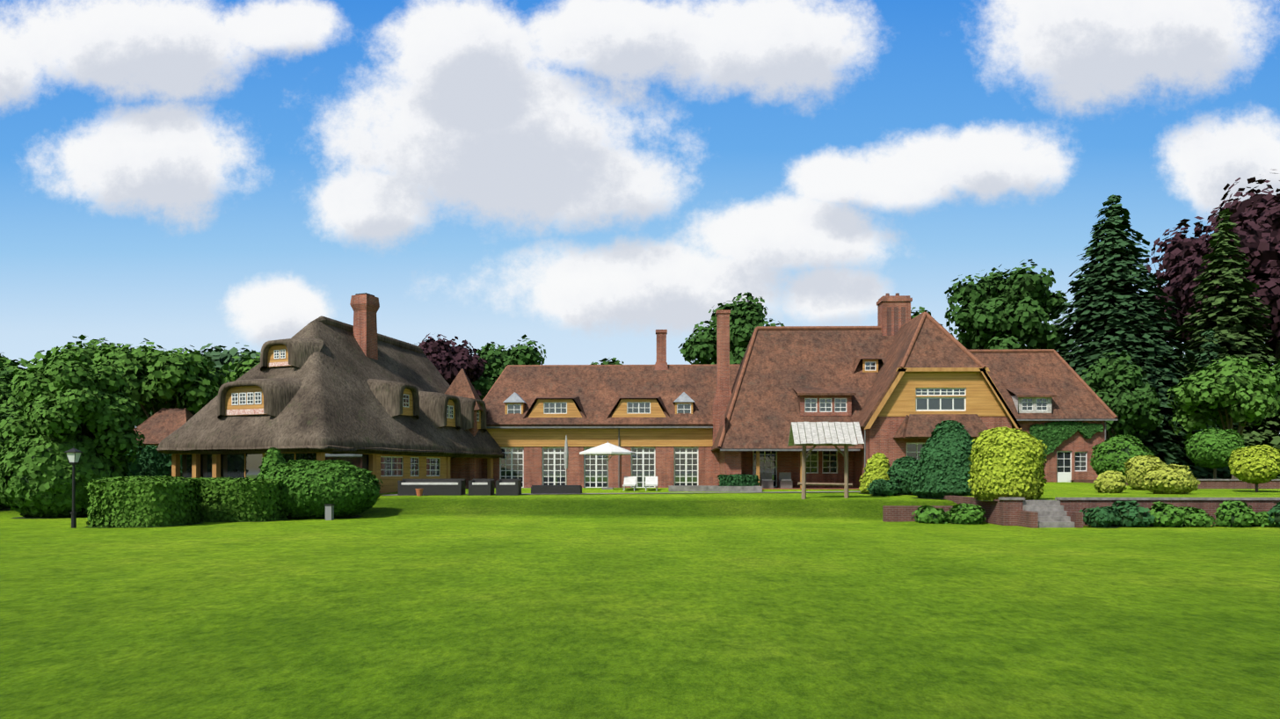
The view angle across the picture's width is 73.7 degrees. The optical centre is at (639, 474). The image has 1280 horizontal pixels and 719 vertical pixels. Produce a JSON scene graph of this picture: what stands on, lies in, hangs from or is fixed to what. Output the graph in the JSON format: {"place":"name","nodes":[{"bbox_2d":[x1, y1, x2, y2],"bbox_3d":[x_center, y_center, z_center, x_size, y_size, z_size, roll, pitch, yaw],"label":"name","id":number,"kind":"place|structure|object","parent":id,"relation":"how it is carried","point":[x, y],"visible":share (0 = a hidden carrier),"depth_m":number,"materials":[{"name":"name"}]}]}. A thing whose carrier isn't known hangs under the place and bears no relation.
{"place":"outdoors","nodes":[
{"label":"outdoors","id":0,"kind":"place"},
{"bbox_2d":[0,353,32,373],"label":"tree","id":1,"kind":"object","parent":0,"point":[11,365],"depth_m":71.99,"materials":[{"name":"green plant"}]},
{"bbox_2d":[0,343,145,466],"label":"tree","id":2,"kind":"object","parent":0,"point":[35,399],"depth_m":33.83,"materials":[{"name":"green plant"}]},
{"bbox_2d":[8,334,164,418],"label":"tree","id":3,"kind":"object","parent":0,"point":[91,347],"depth_m":69.78,"materials":[{"name":"green plant"}]},
{"bbox_2d":[126,406,195,433],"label":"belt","id":4,"kind":"object","parent":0,"point":[139,420],"depth_m":100.21,"materials":[{"name":"green plant"}]},
{"bbox_2d":[93,338,230,418],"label":"tree","id":5,"kind":"object","parent":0,"point":[172,395],"depth_m":65.38,"materials":[{"name":"green plant"}]},
{"bbox_2d":[194,342,256,382],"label":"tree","id":6,"kind":"object","parent":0,"point":[226,356],"depth_m":107.19,"materials":[{"name":"green plant"}]},
{"bbox_2d":[211,350,260,399],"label":"tree","id":7,"kind":"object","parent":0,"point":[229,377],"depth_m":68.74,"materials":[{"name":"green plant"}]},
{"bbox_2d":[232,350,260,370],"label":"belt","id":8,"kind":"object","parent":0,"point":[253,354],"depth_m":97.72,"materials":[{"name":"green plant"}]},
{"bbox_2d":[171,451,493,494],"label":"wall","id":9,"kind":"structure","parent":0,"point":[212,466],"depth_m":40.64,"materials":[{"name":"brick"}]},
{"bbox_2d":[156,320,504,458],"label":"thatch roof","id":10,"kind":"structure","parent":9,"relation":"on","point":[334,405],"depth_m":41.61,"materials":[{"name":"brown wicker"}]},
{"bbox_2d":[217,337,486,432],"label":"thatched dormers","id":11,"kind":"object","parent":10,"relation":"on","point":[279,394],"visible":0.85,"depth_m":43.76,"materials":[{"name":"brown wicker"}]},
{"bbox_2d":[225,344,480,429],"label":"dormer windows","id":12,"kind":"structure","parent":10,"relation":"attached to","point":[247,400],"depth_m":40.61,"materials":[{"name":"wood"}]},
{"bbox_2d":[349,292,379,360],"bbox_3d":[-14.993,-7.479,46.546,1.100,4.650,1.100,0,0,21],"label":"brick chimney","id":13,"kind":"object","parent":10,"relation":"on","point":[365,307],"visible":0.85,"depth_m":46.18,"materials":[{"name":"red brick"}]},
{"bbox_2d":[311,315,424,354],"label":"roof ridge","id":14,"kind":"structure","parent":10,"relation":"on","point":[328,321],"depth_m":48.60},
{"bbox_2d":[450,410,482,488],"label":"turret wall","id":15,"kind":"structure","parent":9,"relation":"on","point":[468,469],"depth_m":49.93,"materials":[{"name":"brown wood"}]},
{"bbox_2d":[444,368,487,413],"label":"turret roof","id":16,"kind":"structure","parent":15,"relation":"on","point":[461,385],"depth_m":50.45,"materials":[{"name":"brown tile"}]},
{"bbox_2d":[376,454,446,493],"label":"thatch house walls","id":17,"kind":"structure","parent":0,"point":[391,470],"depth_m":43.91,"materials":[{"name":"yellow wood"}]},
{"bbox_2d":[418,333,487,395],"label":"tree","id":18,"kind":"object","parent":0,"point":[440,352],"depth_m":74.51,"materials":[{"name":"purple plant"}]},
{"bbox_2d":[470,334,546,399],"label":"tree","id":19,"kind":"object","parent":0,"point":[509,358],"depth_m":77.54,"materials":[{"name":"green plant"}]},
{"bbox_2d":[591,357,624,364],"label":"tree","id":20,"kind":"object","parent":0,"point":[614,361],"depth_m":85.73,"materials":[{"name":"green plant"}]},
{"bbox_2d":[381,491,860,495],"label":"terrace paving","id":21,"kind":"structure","parent":0,"point":[681,492],"depth_m":42.11,"materials":[{"name":"grey stone"}]},
{"bbox_2d":[397,472,792,495],"bbox_3d":[-1.222,0.450,43.370,21.300,1.109,2.981,0,0,-20],"label":"garden seating","id":22,"kind":"object","parent":21,"relation":"on","point":[457,487],"visible":0.9,"depth_m":40.24,"materials":[{"name":"wicker"}]},
{"bbox_2d":[563,436,635,489],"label":"patio umbrellas","id":23,"kind":"object","parent":21,"relation":"on","point":[607,449],"visible":0.96,"depth_m":46.15,"materials":[{"name":"fabric"}]},
{"bbox_2d":[622,476,657,491],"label":"patio chairs","id":24,"kind":"object","parent":21,"relation":"on","point":[631,481],"visible":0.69,"depth_m":45.48,"materials":[{"name":"white plastic"}]},
{"bbox_2d":[717,473,760,486],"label":"shrub","id":25,"kind":"object","parent":21,"relation":"on","point":[739,479],"depth_m":44.52,"materials":[{"name":"green plant"}]},
{"bbox_2d":[0,487,1279,718],"bbox_3d":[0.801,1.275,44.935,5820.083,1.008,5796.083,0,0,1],"label":"lawn","id":26,"kind":"structure","parent":0,"point":[666,604],"depth_m":10.61,"materials":[{"name":"green plant"}]},
{"bbox_2d":[0,507,13,511],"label":"bush bed","id":27,"kind":"object","parent":26,"relation":"on","point":[5,509],"depth_m":37.55,"materials":[{"name":"green plant"}]},
{"bbox_2d":[0,366,19,392],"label":"tree","id":28,"kind":"object","parent":26,"relation":"on","point":[8,375],"visible":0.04,"depth_m":56.30,"materials":[{"name":"green plant"}]},
{"bbox_2d":[0,412,22,509],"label":"tree","id":29,"kind":"object","parent":26,"relation":"on","point":[3,505],"depth_m":37.81,"materials":[{"name":"green plant"}]},
{"bbox_2d":[0,375,23,415],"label":"tree","id":30,"kind":"object","parent":26,"relation":"on","point":[9,401],"depth_m":40.02,"materials":[{"name":"green plant"}]},
{"bbox_2d":[10,516,87,518],"bbox_3d":[-23.663,1.714,34.852,3.197,0.045,2.988,0,0,1],"label":"bush bed","id":31,"kind":"object","parent":26,"relation":"on","point":[44,518],"visible":0.44,"depth_m":33.80,"materials":[{"name":"soil"}]},
{"bbox_2d":[0,425,130,517],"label":"bush","id":32,"kind":"object","parent":26,"relation":"on","point":[47,487],"depth_m":33.36,"materials":[{"name":"green plant"}]},
{"bbox_2d":[64,446,83,528],"bbox_3d":[-18.392,0.506,27.716,0.380,2.860,0.380,0,0,1],"label":"lamp","id":33,"kind":"object","parent":26,"relation":"on","point":[73,454],"visible":0.98,"depth_m":27.67,"materials":[{"name":"black metal"}]},
{"bbox_2d":[124,451,139,477],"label":"hedge","id":34,"kind":"object","parent":26,"relation":"on","point":[134,470],"depth_m":45.94,"materials":[{"name":"green plant"}]},
{"bbox_2d":[85,522,203,527],"bbox_3d":[-16.807,1.715,29.076,2.914,0.016,3.128,0,0,1],"label":"hedge bed","id":35,"kind":"object","parent":26,"relation":"on","point":[170,526],"visible":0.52,"depth_m":28.73,"materials":[{"name":"soil"}]},
{"bbox_2d":[85,475,205,527],"bbox_3d":[-16.800,0.954,29.098,2.966,1.829,3.073,0,0,1],"label":"hedge","id":36,"kind":"object","parent":26,"relation":"on","point":[160,501],"depth_m":27.79,"materials":[{"name":"green plant"}]},
{"bbox_2d":[129,444,181,477],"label":"hedge","id":37,"kind":"object","parent":26,"relation":"on","point":[153,462],"depth_m":49.31,"materials":[{"name":"green plant"}]},
{"bbox_2d":[189,477,290,522],"bbox_3d":[-15.618,0.982,32.238,4.312,1.770,2.624,0,0,1],"label":"hedge","id":38,"kind":"object","parent":26,"relation":"on","point":[229,499],"depth_m":31.13,"materials":[{"name":"green plant"}]},
{"bbox_2d":[200,519,285,522],"bbox_3d":[-15.626,1.723,32.247,4.412,0.012,2.593,0,0,1],"label":"hedge bed","id":39,"kind":"object","parent":26,"relation":"on","point":[237,521],"visible":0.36,"depth_m":31.02,"materials":[{"name":"soil"}]},
{"bbox_2d":[256,447,285,478],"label":"bush","id":40,"kind":"object","parent":26,"relation":"on","point":[272,457],"depth_m":35.68,"materials":[{"name":"green plant"}]},
{"bbox_2d":[257,458,383,518],"bbox_3d":[-12.985,0.656,34.332,5.017,2.532,4.174,0,0,1],"label":"bush","id":41,"kind":"object","parent":26,"relation":"on","point":[301,495],"depth_m":33.01,"materials":[{"name":"green plant"}]},
{"bbox_2d":[288,515,363,519],"bbox_3d":[-12.974,1.710,34.281,3.536,0.048,2.900,0,0,1],"label":"soil bed","id":42,"kind":"object","parent":26,"relation":"on","point":[357,516],"visible":0.36,"depth_m":33.65,"materials":[{"name":"soil"}]},
{"bbox_2d":[324,503,334,520],"bbox_3d":[-11.819,1.483,32.471,0.280,0.700,0.280,0,0,1],"label":"bollard light","id":43,"kind":"object","parent":26,"relation":"on","point":[329,512],"visible":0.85,"depth_m":32.35,"materials":[{"name":"grey metal"}]},
{"bbox_2d":[414,488,423,495],"bbox_3d":[-10.238,0.846,39.613,0.380,0.360,0.380,0,0,1],"label":"terracotta pot","id":44,"kind":"object","parent":26,"relation":"on","point":[419,491],"visible":0.92,"depth_m":39.49,"materials":[{"name":"orange ceramic"}]},
{"bbox_2d":[482,425,712,487],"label":"walls","id":45,"kind":"structure","parent":26,"relation":"on","point":[665,456],"depth_m":52.05,"materials":[{"name":"brick"}]},
{"bbox_2d":[483,365,739,426],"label":"roof","id":46,"kind":"structure","parent":45,"relation":"on","point":[598,391],"depth_m":53.68,"materials":[{"name":"tile"}]},
{"bbox_2d":[502,392,695,418],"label":"dormers","id":47,"kind":"object","parent":46,"relation":"attached to","point":[514,402],"visible":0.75,"depth_m":52.02,"materials":[{"name":"wood"}]},
{"bbox_2d":[654,329,668,370],"bbox_3d":[1.387,-7.754,55.423,1.100,3.200,1.000,0,0,1],"label":"chimney","id":48,"kind":"object","parent":46,"relation":"on","point":[661,363],"visible":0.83,"depth_m":55.12,"materials":[{"name":"brick"}]},
{"bbox_2d":[482,364,740,487],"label":"gutters and downpipe","id":49,"kind":"object","parent":26,"relation":"on","point":[618,427],"visible":0.23,"depth_m":51.84,"materials":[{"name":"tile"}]},
{"bbox_2d":[712,292,912,485],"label":"chimneys","id":50,"kind":"object","parent":26,"relation":"on","point":[893,314],"visible":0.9,"depth_m":51.15,"materials":[{"name":"brick"}]},
{"bbox_2d":[795,441,854,499],"bbox_3d":[8.096,-0.048,37.347,2.570,2.751,1.500,0,0,1],"label":"pergola","id":51,"kind":"object","parent":26,"relation":"on","point":[803,483],"visible":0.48,"depth_m":37.29,"materials":[{"name":"beige wood"}]},
{"bbox_2d":[787,421,864,445],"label":"pergola roof","id":52,"kind":"structure","parent":51,"relation":"on","point":[841,432],"depth_m":36.89,"materials":[{"name":"white fabric"}]},
{"bbox_2d":[858,452,890,494],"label":"bush","id":53,"kind":"object","parent":26,"relation":"on","point":[880,461],"depth_m":41.24,"materials":[{"name":"yellow plant"}]},
{"bbox_2d":[866,479,900,495],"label":"shrub","id":54,"kind":"object","parent":26,"relation":"on","point":[874,490],"depth_m":39.46,"materials":[{"name":"green plant"}]},
{"bbox_2d":[886,456,918,494],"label":"shrub","id":55,"kind":"object","parent":26,"relation":"on","point":[904,461],"depth_m":40.41,"materials":[{"name":"green plant"}]},
{"bbox_2d":[719,367,1104,489],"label":"walls","id":56,"kind":"structure","parent":26,"relation":"on","point":[939,390],"depth_m":44.95,"materials":[{"name":"brick"}]},
{"bbox_2d":[710,313,1117,450],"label":"roof","id":57,"kind":"structure","parent":56,"relation":"on","point":[780,367],"depth_m":49.57,"materials":[{"name":"tile"}]},
{"bbox_2d":[717,311,1117,472],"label":"roof trim","id":58,"kind":"structure","parent":57,"relation":"attached to","point":[958,344],"depth_m":51.50,"materials":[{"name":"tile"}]},
{"bbox_2d":[792,356,1056,415],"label":"dormers","id":59,"kind":"object","parent":57,"relation":"attached to","point":[825,401],"visible":0.98,"depth_m":48.26,"materials":[{"name":"wood"}]},
{"bbox_2d":[1028,421,1103,459],"bbox_3d":[27.998,-1.515,56.090,4.873,4.079,0.329,0,0,1],"label":"ivy","id":60,"kind":"object","parent":56,"relation":"attached to","point":[1052,436],"visible":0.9,"depth_m":56.01,"materials":[{"name":"green plant"}]},
{"bbox_2d":[911,505,950,523],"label":"bush","id":61,"kind":"object","parent":26,"relation":"on","point":[941,513],"depth_m":30.65,"materials":[{"name":"green plant"}]},
{"bbox_2d":[909,419,974,499],"bbox_3d":[13.317,-0.590,36.629,3.346,3.494,3.282,0,0,1],"label":"bush","id":62,"kind":"object","parent":26,"relation":"on","point":[949,442],"depth_m":35.70,"materials":[{"name":"green plant"}]},
{"bbox_2d":[946,502,985,524],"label":"bush","id":63,"kind":"object","parent":26,"relation":"on","point":[959,517],"depth_m":30.19,"materials":[{"name":"green plant"}]},
{"bbox_2d":[882,479,1279,528],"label":"retaining walls","id":64,"kind":"structure","parent":26,"relation":"on","point":[1057,512],"depth_m":29.28,"materials":[{"name":"brick"}]},
{"bbox_2d":[1079,506,1120,527],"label":"bush","id":65,"kind":"object","parent":26,"relation":"on","point":[1109,517],"depth_m":28.18,"materials":[{"name":"green plant"}]},
{"bbox_2d":[1093,470,1127,493],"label":"shrub","id":66,"kind":"object","parent":26,"relation":"on","point":[1102,482],"depth_m":40.43,"materials":[{"name":"yellow plant"}]},
{"bbox_2d":[1111,500,1155,527],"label":"bush","id":67,"kind":"object","parent":26,"relation":"on","point":[1149,520],"depth_m":28.25,"materials":[{"name":"green plant"}]},
{"bbox_2d":[1122,455,1168,490],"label":"shrub","id":68,"kind":"object","parent":26,"relation":"on","point":[1146,461],"depth_m":43.89,"materials":[{"name":"yellow plant"}]},
{"bbox_2d":[1149,501,1188,527],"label":"bush","id":69,"kind":"object","parent":26,"relation":"on","point":[1180,520],"depth_m":28.27,"materials":[{"name":"green plant"}]},
{"bbox_2d":[1141,464,1199,494],"bbox_3d":[24.431,0.272,39.359,2.472,1.528,2.415,0,0,1],"label":"shrub","id":70,"kind":"object","parent":26,"relation":"on","point":[1182,487],"depth_m":38.72,"materials":[{"name":"yellow plant"}]},
{"bbox_2d":[1175,506,1216,527],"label":"bush","id":71,"kind":"object","parent":26,"relation":"on","point":[1207,520],"depth_m":28.35,"materials":[{"name":"green plant"}]},
{"bbox_2d":[1140,173,1279,436],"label":"beech","id":72,"kind":"object","parent":26,"relation":"on","point":[1186,268],"depth_m":89.88,"materials":[{"name":"purple plant"}]},
{"bbox_2d":[1214,500,1258,527],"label":"bush","id":73,"kind":"object","parent":26,"relation":"on","point":[1232,505],"depth_m":28.20,"materials":[{"name":"green plant"}]},
{"bbox_2d":[1251,511,1276,527],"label":"bush","id":74,"kind":"object","parent":26,"relation":"on","point":[1264,522],"depth_m":28.32,"materials":[{"name":"green plant"}]},
{"bbox_2d":[1265,501,1279,527],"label":"bush","id":75,"kind":"object","parent":26,"relation":"on","point":[1272,510],"depth_m":28.04,"materials":[{"name":"green plant"}]},
{"bbox_2d":[0,0,1279,434],"label":"sky","id":76,"kind":"structure","parent":0,"point":[584,179],"materials":[{"name":"blue"}]},
{"bbox_2d":[668,485,762,492],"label":"wall","id":77,"kind":"structure","parent":0,"point":[715,488],"depth_m":43.16,"materials":[{"name":"stone"}]},
{"bbox_2d":[677,291,784,364],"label":"tree","id":78,"kind":"object","parent":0,"point":[756,316],"depth_m":78.25,"materials":[{"name":"green plant"}]},
{"bbox_2d":[910,306,953,336],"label":"tree","id":79,"kind":"object","parent":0,"point":[917,313],"depth_m":82.71,"materials":[{"name":"green plant"}]},
{"bbox_2d":[967,426,1047,502],"bbox_3d":[13.236,-0.352,30.837,2.654,2.751,2.624,0,0,1],"label":"bush","id":80,"kind":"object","parent":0,"point":[1013,466],"depth_m":29.94,"materials":[{"name":"yellow plant"}]},
{"bbox_2d":[944,259,1074,359],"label":"tree","id":81,"kind":"object","parent":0,"point":[1031,301],"depth_m":75.94,"materials":[{"name":"green plant"}]},
{"bbox_2d":[960,482,1279,500],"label":"lawn","id":82,"kind":"structure","parent":0,"point":[1051,490],"depth_m":40.17,"materials":[{"name":"green plant"}]},
{"bbox_2d":[1089,434,1154,478],"bbox_3d":[29.162,-0.848,51.657,3.483,3.140,3.577,0,0,1],"label":"bush","id":83,"kind":"object","parent":82,"relation":"on","point":[1096,465],"depth_m":50.81,"materials":[{"name":"green plant"}]},
{"bbox_2d":[1184,427,1258,492],"bbox_3d":[31.670,-0.775,45.090,3.052,3.642,7.017,0,0,1],"label":"ball tree","id":84,"kind":"object","parent":82,"relation":"on","point":[1207,437],"depth_m":46.42,"materials":[{"name":"green plant"}]},
{"bbox_2d":[1166,354,1279,479],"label":"tree","id":85,"kind":"object","parent":82,"relation":"on","point":[1210,406],"depth_m":61.37,"materials":[{"name":"green plant"}]},
{"bbox_2d":[1170,208,1279,479],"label":"conifer","id":86,"kind":"object","parent":82,"relation":"on","point":[1234,340],"depth_m":79.50,"materials":[{"name":"green plant"}]},
{"bbox_2d":[1228,444,1279,484],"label":"tree","id":87,"kind":"object","parent":82,"relation":"on","point":[1234,462],"depth_m":41.12,"materials":[{"name":"yellow plant"}]},
{"bbox_2d":[1080,350,1163,440],"bbox_3d":[36.829,-4.218,66.499,7.371,10.677,8.316,0,0,1],"label":"tree","id":88,"kind":"object","parent":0,"point":[1149,404],"depth_m":64.55,"materials":[{"name":"green plant"}]},
{"bbox_2d":[1050,194,1231,479],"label":"conifer","id":89,"kind":"object","parent":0,"point":[1100,318],"depth_m":71.80,"materials":[{"name":"green plant"}]},
{"bbox_2d":[1145,343,1179,412],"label":"tree","id":90,"kind":"object","parent":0,"point":[1171,368],"depth_m":81.17,"materials":[{"name":"green plant"}]},
{"bbox_2d":[1176,328,1247,479],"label":"conifer","id":91,"kind":"object","parent":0,"point":[1203,358],"depth_m":72.47,"materials":[{"name":"green plant"}]},
{"bbox_2d":[1267,358,1279,418],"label":"tree","id":92,"kind":"object","parent":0,"point":[1276,366],"visible":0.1,"depth_m":75.96,"materials":[{"name":"green plant"}]},
{"bbox_2d":[1271,366,1279,414],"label":"tree","id":93,"kind":"object","parent":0,"point":[1278,380],"depth_m":66.02,"materials":[{"name":"green plant"}]},
{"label":"outbuilding walls","id":94,"kind":"object","parent":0,"visible":0},
{"bbox_2d":[133,407,194,444],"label":"roof","id":95,"kind":"structure","parent":94,"relation":"on","point":[159,426],"depth_m":64.03,"materials":[{"name":"tile"}]}
]}

